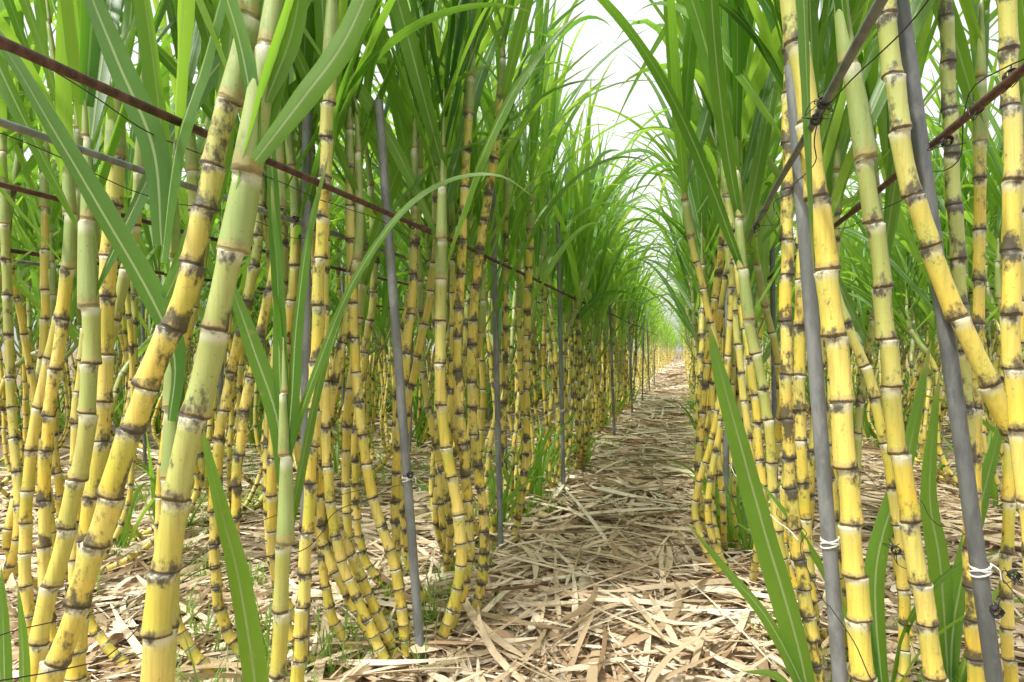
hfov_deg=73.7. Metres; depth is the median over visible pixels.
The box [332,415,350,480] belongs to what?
sugarcane shoot
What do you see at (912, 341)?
sugarcane
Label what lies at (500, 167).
sugarcane
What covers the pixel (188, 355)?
sugarcane
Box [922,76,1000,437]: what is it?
sugarcane
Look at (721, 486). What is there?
sugarcane
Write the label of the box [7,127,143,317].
sugarcane
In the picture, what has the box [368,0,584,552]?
sugarcane
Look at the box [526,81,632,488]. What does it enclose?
sugarcane
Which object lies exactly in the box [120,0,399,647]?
sugarcane
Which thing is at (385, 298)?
sugarcane
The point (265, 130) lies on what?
sugarcane
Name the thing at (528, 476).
sugarcane shoot
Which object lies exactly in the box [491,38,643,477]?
sugarcane
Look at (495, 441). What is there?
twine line
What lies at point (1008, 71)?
wire tie
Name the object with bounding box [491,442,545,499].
sugarcane shoot
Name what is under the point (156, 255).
sugarcane
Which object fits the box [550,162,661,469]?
sugarcane
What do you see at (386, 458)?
sugarcane
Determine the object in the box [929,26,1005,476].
sugarcane
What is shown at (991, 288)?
trellis rail
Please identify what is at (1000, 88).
trellis rail
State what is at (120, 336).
sugarcane
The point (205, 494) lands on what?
sugarcane shoot
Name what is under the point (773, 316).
trellis pole
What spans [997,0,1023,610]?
sugarcane
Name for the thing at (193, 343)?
sugarcane
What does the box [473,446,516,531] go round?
sugarcane shoot
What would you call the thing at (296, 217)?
wire tie
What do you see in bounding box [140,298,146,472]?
trellis pole
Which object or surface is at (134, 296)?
sugarcane
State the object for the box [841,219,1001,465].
sugarcane
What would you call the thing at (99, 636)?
sugarcane
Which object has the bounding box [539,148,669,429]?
sugarcane
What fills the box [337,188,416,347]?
sugarcane
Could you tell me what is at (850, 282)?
sugarcane
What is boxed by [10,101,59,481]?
sugarcane
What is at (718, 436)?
sugarcane
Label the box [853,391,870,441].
sugarcane shoot
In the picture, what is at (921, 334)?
sugarcane
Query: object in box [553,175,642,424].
sugarcane
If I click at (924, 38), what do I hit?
sugarcane
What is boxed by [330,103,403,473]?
sugarcane
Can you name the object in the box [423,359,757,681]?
path
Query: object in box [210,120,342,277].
sugarcane
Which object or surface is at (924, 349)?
sugarcane
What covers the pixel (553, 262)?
sugarcane
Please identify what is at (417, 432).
sugarcane shoot
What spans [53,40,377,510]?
sugarcane
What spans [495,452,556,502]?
sugarcane shoot
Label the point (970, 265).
sugarcane
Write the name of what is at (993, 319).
sugarcane
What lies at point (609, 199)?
sugarcane
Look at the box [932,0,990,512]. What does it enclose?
sugarcane
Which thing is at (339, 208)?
sugarcane
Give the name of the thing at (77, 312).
sugarcane
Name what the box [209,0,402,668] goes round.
sugarcane
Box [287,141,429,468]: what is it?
sugarcane
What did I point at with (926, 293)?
sugarcane
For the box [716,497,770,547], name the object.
sugarcane shoot
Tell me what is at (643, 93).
sky
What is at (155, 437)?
sugarcane
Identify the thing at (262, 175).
wire line
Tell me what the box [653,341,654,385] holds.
trellis pole
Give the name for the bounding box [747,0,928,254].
wire line
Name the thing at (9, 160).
sugarcane
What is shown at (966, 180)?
sugarcane
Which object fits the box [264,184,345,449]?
sugarcane
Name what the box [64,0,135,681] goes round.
sugarcane
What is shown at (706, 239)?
sugarcane
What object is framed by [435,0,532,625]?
sugarcane
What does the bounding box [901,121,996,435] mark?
sugarcane
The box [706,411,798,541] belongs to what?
twine line
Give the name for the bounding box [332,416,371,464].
sugarcane shoot
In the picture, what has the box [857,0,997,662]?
sugarcane
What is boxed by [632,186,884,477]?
sugarcane
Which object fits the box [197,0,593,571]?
sugarcane
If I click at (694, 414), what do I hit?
sugarcane shoot
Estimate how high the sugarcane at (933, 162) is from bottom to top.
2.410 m
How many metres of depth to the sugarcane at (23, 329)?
1.92 m
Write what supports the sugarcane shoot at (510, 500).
on the leaf litter
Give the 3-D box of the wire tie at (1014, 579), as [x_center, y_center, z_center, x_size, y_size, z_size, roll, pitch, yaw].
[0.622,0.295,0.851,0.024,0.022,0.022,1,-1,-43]
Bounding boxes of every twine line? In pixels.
[414,380,623,475]
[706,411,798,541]
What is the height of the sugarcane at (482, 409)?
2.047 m
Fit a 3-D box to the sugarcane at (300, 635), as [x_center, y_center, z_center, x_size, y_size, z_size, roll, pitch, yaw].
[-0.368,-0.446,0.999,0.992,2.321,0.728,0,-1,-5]
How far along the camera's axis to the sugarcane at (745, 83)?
1.42 m
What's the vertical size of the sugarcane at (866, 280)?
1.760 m
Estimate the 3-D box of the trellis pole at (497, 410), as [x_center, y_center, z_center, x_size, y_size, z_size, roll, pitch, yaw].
[-0.052,0.103,2.331,0.050,1.300,0.020,0,-1,14]
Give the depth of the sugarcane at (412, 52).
1.54 m
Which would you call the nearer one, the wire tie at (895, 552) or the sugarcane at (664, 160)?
the wire tie at (895, 552)
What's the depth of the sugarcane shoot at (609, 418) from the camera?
5.67 m
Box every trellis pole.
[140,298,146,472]
[218,222,223,485]
[300,109,311,673]
[341,264,344,407]
[374,99,424,662]
[409,328,413,449]
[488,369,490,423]
[490,186,502,548]
[498,276,507,471]
[556,218,566,494]
[609,299,615,435]
[628,301,632,415]
[642,315,644,402]
[646,312,649,389]
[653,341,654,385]
[723,259,728,501]
[770,241,777,481]
[784,63,847,681]
[897,0,1003,681]
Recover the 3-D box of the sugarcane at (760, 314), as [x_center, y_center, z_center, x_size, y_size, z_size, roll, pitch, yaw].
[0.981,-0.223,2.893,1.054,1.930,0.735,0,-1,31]
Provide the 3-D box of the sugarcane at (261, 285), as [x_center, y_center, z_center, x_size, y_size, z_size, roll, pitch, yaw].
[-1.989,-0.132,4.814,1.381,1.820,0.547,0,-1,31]
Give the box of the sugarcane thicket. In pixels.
[0,0,1023,448]
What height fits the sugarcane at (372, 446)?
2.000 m
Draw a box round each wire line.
[0,48,564,304]
[0,133,548,313]
[14,259,509,327]
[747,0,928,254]
[767,58,1023,289]
[767,486,872,681]
[808,436,1023,604]
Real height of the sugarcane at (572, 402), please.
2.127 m
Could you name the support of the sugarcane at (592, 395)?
on the leaf litter
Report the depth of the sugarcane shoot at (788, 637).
1.20 m
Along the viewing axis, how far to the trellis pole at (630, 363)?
6.90 m
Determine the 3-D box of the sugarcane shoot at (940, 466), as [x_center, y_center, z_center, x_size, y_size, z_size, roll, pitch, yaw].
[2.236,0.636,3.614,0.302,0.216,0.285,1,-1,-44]
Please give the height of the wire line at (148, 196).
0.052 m
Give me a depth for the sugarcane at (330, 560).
1.48 m
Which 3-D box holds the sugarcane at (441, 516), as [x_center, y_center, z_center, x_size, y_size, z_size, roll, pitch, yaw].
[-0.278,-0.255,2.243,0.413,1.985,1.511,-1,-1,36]
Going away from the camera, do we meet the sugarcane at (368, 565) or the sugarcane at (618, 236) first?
the sugarcane at (368, 565)
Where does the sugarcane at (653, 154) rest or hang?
on the leaf litter
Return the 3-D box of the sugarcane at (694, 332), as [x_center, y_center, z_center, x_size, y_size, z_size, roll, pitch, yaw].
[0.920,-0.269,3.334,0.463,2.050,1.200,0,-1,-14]
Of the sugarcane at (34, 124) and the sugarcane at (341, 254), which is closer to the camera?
the sugarcane at (34, 124)
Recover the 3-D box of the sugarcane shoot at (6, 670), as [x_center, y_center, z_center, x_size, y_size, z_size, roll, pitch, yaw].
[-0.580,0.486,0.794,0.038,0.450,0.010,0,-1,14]
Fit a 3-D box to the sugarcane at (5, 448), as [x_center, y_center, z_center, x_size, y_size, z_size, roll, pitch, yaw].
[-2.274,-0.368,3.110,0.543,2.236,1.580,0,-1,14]
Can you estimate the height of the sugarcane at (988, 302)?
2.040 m
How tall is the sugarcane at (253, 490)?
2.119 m
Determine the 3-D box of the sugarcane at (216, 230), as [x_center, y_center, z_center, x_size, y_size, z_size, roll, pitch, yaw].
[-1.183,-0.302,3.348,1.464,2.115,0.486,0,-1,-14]
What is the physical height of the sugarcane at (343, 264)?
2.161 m
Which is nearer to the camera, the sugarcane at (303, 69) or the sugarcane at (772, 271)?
the sugarcane at (303, 69)
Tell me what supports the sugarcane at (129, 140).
on the leaf litter
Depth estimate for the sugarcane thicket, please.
5.89 m
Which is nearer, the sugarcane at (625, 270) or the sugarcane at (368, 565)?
the sugarcane at (368, 565)
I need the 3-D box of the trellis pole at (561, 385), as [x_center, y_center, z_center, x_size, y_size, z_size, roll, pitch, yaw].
[0.228,0.094,3.174,0.048,1.340,0.026,0,-1,-6]
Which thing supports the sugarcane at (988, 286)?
on the leaf litter
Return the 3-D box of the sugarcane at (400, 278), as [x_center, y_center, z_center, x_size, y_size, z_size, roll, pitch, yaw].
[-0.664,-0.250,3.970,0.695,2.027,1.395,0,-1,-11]
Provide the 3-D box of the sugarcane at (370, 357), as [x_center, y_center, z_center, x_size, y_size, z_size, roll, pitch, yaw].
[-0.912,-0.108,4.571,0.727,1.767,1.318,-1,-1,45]
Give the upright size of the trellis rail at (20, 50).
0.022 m
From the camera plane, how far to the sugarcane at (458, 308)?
1.59 m
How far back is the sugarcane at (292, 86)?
1.53 m
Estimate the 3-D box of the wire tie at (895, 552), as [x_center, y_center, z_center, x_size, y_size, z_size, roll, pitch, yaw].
[0.557,0.307,0.990,0.022,0.039,0.038,0,-1,5]
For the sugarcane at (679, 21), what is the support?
on the leaf litter
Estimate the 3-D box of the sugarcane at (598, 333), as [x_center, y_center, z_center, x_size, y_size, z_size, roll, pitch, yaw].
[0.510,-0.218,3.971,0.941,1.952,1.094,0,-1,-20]
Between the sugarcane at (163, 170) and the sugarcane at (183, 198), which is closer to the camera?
the sugarcane at (163, 170)
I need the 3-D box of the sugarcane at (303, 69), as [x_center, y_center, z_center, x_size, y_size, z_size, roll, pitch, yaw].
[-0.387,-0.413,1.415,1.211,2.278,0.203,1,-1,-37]
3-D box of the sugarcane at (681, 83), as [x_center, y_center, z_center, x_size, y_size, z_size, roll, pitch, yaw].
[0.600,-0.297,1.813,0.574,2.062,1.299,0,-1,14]
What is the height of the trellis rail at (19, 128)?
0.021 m
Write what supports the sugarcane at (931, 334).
on the leaf litter
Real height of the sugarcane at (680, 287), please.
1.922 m
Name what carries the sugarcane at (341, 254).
on the leaf litter
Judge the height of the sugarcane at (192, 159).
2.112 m
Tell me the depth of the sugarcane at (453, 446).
2.27 m
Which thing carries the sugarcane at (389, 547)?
on the leaf litter
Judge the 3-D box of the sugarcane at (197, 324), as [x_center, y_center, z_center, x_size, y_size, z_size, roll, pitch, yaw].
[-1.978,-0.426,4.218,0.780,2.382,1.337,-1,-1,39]
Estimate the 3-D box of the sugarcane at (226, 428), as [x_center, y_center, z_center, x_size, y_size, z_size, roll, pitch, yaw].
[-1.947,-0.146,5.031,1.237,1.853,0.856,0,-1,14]
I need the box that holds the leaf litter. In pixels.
[0,359,1023,681]
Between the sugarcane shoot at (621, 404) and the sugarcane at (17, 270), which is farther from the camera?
the sugarcane shoot at (621, 404)
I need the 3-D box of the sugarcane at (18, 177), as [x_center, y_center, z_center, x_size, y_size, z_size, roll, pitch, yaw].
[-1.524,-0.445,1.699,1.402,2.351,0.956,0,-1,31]
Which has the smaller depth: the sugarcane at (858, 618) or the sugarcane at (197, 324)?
the sugarcane at (858, 618)
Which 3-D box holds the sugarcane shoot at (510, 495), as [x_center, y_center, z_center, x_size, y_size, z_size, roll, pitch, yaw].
[-0.175,0.567,2.290,0.519,0.317,0.131,0,-1,-30]
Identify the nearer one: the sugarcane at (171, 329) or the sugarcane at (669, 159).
the sugarcane at (171, 329)
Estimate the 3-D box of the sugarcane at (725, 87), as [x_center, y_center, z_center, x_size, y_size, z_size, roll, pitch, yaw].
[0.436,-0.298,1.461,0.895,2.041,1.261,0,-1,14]
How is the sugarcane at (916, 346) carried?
on the leaf litter
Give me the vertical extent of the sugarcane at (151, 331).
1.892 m
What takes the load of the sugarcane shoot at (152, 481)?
on the leaf litter
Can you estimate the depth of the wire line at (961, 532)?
1.02 m
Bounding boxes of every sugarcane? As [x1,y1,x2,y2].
[0,0,22,582]
[0,0,34,119]
[0,0,166,297]
[0,0,171,672]
[0,0,176,681]
[0,0,202,574]
[0,0,311,681]
[0,0,320,681]
[0,23,171,466]
[0,24,220,582]
[0,63,137,441]
[0,123,61,498]
[0,147,96,480]
[0,152,59,323]
[0,169,59,462]
[0,228,100,401]
[0,399,24,487]
[2,0,186,591]
[7,2,171,561]
[7,15,127,209]
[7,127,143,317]
[8,0,73,582]
[8,68,61,501]
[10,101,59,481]
[10,171,59,443]
[12,184,105,493]
[13,31,184,540]
[13,79,143,415]
[14,38,221,534]
[14,134,129,482]
[16,74,67,479]
[16,125,216,466]
[17,0,82,651]
[18,12,196,538]
[24,156,59,430]
[26,50,135,332]
[26,151,77,448]
[31,154,69,445]
[31,167,207,337]
[32,2,200,541]
[36,0,263,681]
[48,91,337,531]
[53,18,374,499]
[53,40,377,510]
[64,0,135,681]
[64,351,71,418]
[68,0,174,681]
[73,124,208,467]
[96,131,232,467]
[98,166,263,374]
[119,22,425,477]
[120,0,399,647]
[121,180,186,454]
[126,122,336,515]
[128,114,371,490]
[130,202,214,446]
[133,34,396,339]
[138,168,377,536]
[139,0,376,681]
[139,233,216,422]
[141,190,186,395]
[153,0,443,649]
[153,224,271,472]
[158,32,399,510]
[159,0,219,679]
[160,219,220,453]
[160,232,215,361]
[161,0,503,593]
[164,0,584,650]
[170,71,379,508]
[170,104,211,346]
[182,73,373,447]
[182,83,408,357]
[185,178,264,391]
[195,0,395,673]
[195,0,397,669]
[196,95,396,338]
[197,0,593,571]
[199,242,263,435]
[200,193,342,484]
[203,246,265,442]
[205,233,264,451]
[207,0,266,661]
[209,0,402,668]
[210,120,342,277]
[216,153,426,470]
[224,259,263,379]
[224,264,271,449]
[225,188,363,494]
[230,2,532,674]
[232,147,531,681]
[241,126,391,515]
[262,65,315,636]
[263,110,441,473]
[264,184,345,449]
[265,0,382,671]
[287,2,582,549]
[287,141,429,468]
[288,0,423,659]
[290,0,337,681]
[294,0,567,659]
[313,0,520,617]
[315,0,591,517]
[315,0,664,553]
[315,148,408,456]
[317,26,611,521]
[329,140,406,470]
[329,238,376,460]
[329,240,370,450]
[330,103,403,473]
[330,203,406,326]
[332,1,544,569]
[332,133,387,449]
[332,212,422,471]
[332,238,403,460]
[333,241,426,445]
[334,110,394,463]
[334,132,396,477]
[334,217,405,449]
[335,135,377,451]
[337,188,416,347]
[338,0,492,618]
[339,91,429,472]
[365,0,573,545]
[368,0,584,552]
[371,0,492,640]
[372,0,494,559]
[372,28,554,544]
[378,216,423,461]
[381,0,609,538]
[381,221,400,454]
[385,0,581,603]
[386,2,648,516]
[390,51,550,514]
[416,0,493,635]
[422,0,560,558]
[423,41,580,521]
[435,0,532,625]
[439,53,529,501]
[441,0,578,549]
[470,44,509,491]
[477,51,615,500]
[477,84,611,506]
[478,8,591,488]
[479,106,628,475]
[481,80,552,492]
[485,0,577,511]
[490,0,581,458]
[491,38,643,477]
[509,120,604,484]
[510,89,594,469]
[511,151,565,454]
[521,91,658,472]
[521,146,638,471]
[522,85,615,487]
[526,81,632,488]
[527,124,653,437]
[527,164,646,468]
[535,196,620,467]
[535,207,665,464]
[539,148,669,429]
[540,127,624,462]
[547,128,684,470]
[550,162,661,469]
[553,53,653,468]
[553,133,679,458]
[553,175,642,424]
[554,305,567,386]
[555,206,614,362]
[556,120,649,379]
[556,138,643,444]
[559,162,671,458]
[562,117,643,434]
[577,9,782,520]
[579,151,646,384]
[584,191,666,439]
[590,148,782,478]
[594,12,779,550]
[597,0,913,578]
[602,103,781,501]
[610,132,723,467]
[613,19,757,486]
[615,4,779,452]
[615,94,861,462]
[619,0,821,575]
[619,0,926,617]
[620,131,779,271]
[625,140,710,438]
[627,0,774,538]
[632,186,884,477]
[633,97,878,424]
[633,175,794,439]
[634,0,876,648]
[635,187,779,227]
[639,99,876,363]
[639,120,884,547]
[640,171,712,328]
[644,161,794,471]
[648,0,780,507]
[649,103,710,453]
[655,193,795,448]
[656,1,758,585]
[658,209,692,319]
[663,0,781,575]
[676,0,911,573]
[676,1,855,554]
[681,12,962,202]
[708,121,779,471]
[718,0,822,642]
[719,0,869,679]
[744,0,863,638]
[746,110,847,412]
[751,173,794,456]
[757,0,997,666]
[775,114,999,480]
[777,41,824,681]
[780,0,877,681]
[794,253,927,420]
[808,0,934,681]
[834,0,948,681]
[839,8,939,483]
[840,104,1018,512]
[840,180,987,364]
[840,182,987,340]
[840,206,922,468]
[840,224,909,434]
[841,116,997,401]
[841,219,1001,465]
[842,125,1001,297]
[842,153,1001,486]
[842,187,1000,461]
[842,214,994,419]
[843,69,1018,516]
[846,106,1000,474]
[846,148,926,447]
[847,51,1001,313]
[848,196,939,439]
[851,105,994,473]
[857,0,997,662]
[858,273,994,430]
[875,0,1008,441]
[878,49,1002,500]
[878,84,995,451]
[893,118,1000,455]
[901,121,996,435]
[902,79,972,487]
[902,203,1000,463]
[910,50,1002,290]
[915,40,1001,209]
[917,55,1023,363]
[921,83,996,259]
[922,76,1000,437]
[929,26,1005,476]
[931,37,994,231]
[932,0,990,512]
[937,0,984,681]
[937,86,1002,199]
[968,166,1001,339]
[989,49,997,58]
[996,0,1023,681]
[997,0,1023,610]
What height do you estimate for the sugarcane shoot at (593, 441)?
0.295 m
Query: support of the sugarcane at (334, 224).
on the leaf litter
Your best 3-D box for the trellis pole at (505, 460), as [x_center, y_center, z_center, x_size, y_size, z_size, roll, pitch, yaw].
[-0.042,0.155,3.204,0.053,1.221,0.020,0,-1,14]
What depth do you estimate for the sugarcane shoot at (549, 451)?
3.10 m
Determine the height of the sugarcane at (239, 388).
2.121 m
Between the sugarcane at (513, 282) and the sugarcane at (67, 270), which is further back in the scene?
the sugarcane at (513, 282)
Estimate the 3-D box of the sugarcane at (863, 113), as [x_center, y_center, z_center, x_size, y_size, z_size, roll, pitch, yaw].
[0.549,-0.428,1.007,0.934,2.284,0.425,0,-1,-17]
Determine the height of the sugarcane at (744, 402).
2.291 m
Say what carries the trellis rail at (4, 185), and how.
attached to the trellis pole at (142, 309)
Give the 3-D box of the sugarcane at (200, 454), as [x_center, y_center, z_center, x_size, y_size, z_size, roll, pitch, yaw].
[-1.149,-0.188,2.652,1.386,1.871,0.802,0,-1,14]
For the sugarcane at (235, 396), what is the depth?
4.26 m
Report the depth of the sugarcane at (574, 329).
4.29 m
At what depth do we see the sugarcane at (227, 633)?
1.46 m
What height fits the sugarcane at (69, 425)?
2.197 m
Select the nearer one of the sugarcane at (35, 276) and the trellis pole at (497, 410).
the trellis pole at (497, 410)
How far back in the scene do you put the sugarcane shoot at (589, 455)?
3.88 m
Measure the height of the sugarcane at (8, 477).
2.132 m
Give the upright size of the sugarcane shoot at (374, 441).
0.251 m
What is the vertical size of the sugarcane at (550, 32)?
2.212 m
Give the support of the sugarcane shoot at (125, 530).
on the leaf litter
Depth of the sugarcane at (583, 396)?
3.65 m
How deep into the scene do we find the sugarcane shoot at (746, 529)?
2.11 m
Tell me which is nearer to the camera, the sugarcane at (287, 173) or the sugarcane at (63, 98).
the sugarcane at (63, 98)
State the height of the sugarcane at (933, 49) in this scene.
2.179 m
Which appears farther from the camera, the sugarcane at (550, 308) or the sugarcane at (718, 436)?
the sugarcane at (550, 308)
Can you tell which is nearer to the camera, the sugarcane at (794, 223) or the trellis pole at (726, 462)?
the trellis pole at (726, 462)
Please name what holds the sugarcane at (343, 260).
on the leaf litter
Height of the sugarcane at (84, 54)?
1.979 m
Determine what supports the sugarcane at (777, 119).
on the leaf litter
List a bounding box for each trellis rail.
[0,35,655,334]
[0,118,557,309]
[0,181,555,319]
[0,247,508,325]
[710,0,887,301]
[767,62,1023,279]
[858,287,993,315]
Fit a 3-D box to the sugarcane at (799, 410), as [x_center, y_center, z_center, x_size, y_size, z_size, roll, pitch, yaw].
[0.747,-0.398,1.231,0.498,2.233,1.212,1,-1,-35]
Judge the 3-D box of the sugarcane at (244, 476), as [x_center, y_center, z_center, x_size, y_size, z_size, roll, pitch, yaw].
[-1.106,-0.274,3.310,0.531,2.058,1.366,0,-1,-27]
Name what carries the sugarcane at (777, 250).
on the leaf litter
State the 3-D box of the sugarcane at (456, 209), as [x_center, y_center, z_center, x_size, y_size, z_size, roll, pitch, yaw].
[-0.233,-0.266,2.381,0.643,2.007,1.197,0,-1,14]
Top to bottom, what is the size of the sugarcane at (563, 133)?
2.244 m
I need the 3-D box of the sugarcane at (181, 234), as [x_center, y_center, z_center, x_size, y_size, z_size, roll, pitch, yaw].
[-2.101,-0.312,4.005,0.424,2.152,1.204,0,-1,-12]
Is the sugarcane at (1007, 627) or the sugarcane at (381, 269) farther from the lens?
the sugarcane at (381, 269)
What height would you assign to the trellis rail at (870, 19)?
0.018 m
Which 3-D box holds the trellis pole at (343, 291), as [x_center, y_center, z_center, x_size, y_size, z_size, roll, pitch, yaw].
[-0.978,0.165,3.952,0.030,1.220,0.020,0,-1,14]
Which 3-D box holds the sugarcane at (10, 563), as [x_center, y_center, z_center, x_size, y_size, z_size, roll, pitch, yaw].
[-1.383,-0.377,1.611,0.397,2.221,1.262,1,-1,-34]
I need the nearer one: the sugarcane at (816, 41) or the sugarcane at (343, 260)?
the sugarcane at (816, 41)
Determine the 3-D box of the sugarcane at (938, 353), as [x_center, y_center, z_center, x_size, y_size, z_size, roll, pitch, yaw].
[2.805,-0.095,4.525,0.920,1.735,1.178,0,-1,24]
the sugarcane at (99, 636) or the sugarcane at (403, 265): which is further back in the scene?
the sugarcane at (403, 265)
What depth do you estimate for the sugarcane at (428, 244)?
2.04 m
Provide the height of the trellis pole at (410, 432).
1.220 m
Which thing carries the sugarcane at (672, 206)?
on the leaf litter
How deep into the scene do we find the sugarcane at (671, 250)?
3.81 m
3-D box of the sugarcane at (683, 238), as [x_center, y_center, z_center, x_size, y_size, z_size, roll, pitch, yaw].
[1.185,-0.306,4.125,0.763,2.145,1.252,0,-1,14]
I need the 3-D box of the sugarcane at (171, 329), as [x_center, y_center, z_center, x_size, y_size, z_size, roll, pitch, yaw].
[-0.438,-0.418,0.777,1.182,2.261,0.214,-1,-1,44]
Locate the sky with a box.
[1,0,1001,351]
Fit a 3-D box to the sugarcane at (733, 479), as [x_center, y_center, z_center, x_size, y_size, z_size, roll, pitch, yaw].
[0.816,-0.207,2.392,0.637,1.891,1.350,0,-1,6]
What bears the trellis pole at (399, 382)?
on the leaf litter
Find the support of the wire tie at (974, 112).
attached to the trellis rail at (1000, 88)
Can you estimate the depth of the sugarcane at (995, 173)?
2.38 m
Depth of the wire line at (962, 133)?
0.74 m
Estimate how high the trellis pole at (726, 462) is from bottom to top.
1.220 m
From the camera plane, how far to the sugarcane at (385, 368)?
4.46 m
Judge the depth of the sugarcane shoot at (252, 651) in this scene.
0.84 m
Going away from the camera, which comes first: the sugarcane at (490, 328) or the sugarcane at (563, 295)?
the sugarcane at (490, 328)
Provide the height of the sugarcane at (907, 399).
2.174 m
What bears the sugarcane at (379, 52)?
on the leaf litter
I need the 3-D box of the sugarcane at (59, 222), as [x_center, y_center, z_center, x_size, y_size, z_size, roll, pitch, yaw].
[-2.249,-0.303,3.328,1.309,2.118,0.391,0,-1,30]
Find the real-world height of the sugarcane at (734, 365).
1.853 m
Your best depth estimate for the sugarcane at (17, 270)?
4.15 m
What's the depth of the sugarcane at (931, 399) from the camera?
4.05 m
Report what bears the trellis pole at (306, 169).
on the leaf litter
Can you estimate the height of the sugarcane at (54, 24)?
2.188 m
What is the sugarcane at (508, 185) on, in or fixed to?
on the leaf litter
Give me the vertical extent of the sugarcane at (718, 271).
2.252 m
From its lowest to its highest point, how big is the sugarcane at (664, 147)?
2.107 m
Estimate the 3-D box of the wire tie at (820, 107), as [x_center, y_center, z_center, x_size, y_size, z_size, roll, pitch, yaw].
[0.335,-0.261,0.743,0.032,0.031,0.024,0,-1,14]
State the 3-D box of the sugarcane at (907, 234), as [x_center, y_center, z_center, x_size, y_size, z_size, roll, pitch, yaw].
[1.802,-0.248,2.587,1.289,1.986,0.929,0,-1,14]
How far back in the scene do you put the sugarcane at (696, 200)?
2.54 m
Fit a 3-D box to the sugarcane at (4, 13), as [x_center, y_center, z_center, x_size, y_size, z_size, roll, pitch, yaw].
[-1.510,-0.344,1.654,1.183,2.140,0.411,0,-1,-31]
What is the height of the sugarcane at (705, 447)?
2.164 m
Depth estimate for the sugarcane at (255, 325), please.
4.58 m
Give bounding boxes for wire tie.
[291,213,299,226]
[406,218,416,234]
[750,215,759,232]
[801,113,832,125]
[804,88,832,115]
[882,538,906,568]
[927,128,966,150]
[954,93,984,119]
[989,598,1005,618]
[1001,567,1023,585]
[1002,65,1019,93]
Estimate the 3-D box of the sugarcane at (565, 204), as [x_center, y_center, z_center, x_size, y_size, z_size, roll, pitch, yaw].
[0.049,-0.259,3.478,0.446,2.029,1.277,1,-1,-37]
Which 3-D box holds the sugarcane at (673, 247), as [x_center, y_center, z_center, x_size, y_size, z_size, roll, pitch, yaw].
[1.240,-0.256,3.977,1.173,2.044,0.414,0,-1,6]
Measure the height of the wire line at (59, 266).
0.023 m
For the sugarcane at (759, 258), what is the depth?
2.09 m
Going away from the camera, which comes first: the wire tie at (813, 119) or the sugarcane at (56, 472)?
the wire tie at (813, 119)
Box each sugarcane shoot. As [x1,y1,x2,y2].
[0,567,30,681]
[63,473,206,547]
[109,432,233,524]
[135,457,205,494]
[150,421,262,532]
[201,430,268,681]
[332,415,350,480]
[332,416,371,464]
[350,430,391,466]
[412,444,521,517]
[413,465,534,549]
[414,417,426,443]
[416,393,433,446]
[471,440,554,521]
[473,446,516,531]
[484,414,570,477]
[489,409,579,499]
[489,458,536,511]
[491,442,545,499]
[492,450,510,474]
[493,452,556,495]
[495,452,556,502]
[507,410,574,484]
[513,421,598,474]
[519,441,559,504]
[534,415,589,463]
[535,415,569,460]
[571,425,607,450]
[573,434,598,471]
[599,403,622,426]
[601,389,635,412]
[661,453,765,531]
[663,467,796,558]
[666,399,695,428]
[679,441,732,531]
[682,400,707,434]
[688,325,814,681]
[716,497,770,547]
[726,482,751,535]
[761,341,1023,681]
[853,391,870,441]
[867,417,880,452]
[915,444,954,481]
[920,372,1023,681]
[922,415,1000,461]
[949,452,1001,508]
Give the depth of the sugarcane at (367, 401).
3.76 m
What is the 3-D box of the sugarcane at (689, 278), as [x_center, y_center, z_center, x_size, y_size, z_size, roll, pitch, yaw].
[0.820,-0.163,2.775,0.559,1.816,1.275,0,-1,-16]
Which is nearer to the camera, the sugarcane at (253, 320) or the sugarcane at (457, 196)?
the sugarcane at (457, 196)
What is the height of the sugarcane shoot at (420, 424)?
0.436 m
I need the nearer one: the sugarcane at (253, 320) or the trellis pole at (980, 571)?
the trellis pole at (980, 571)
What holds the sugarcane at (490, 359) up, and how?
on the leaf litter
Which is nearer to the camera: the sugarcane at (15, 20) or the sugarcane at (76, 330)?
the sugarcane at (15, 20)
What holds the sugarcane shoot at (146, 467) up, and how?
on the leaf litter
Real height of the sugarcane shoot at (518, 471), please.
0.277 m
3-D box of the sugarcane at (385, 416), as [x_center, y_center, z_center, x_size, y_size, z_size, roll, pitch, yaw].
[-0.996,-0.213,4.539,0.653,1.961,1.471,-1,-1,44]
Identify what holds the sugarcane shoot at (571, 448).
on the leaf litter
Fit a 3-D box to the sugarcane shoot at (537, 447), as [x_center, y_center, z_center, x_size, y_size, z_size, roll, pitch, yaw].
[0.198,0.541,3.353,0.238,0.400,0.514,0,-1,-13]

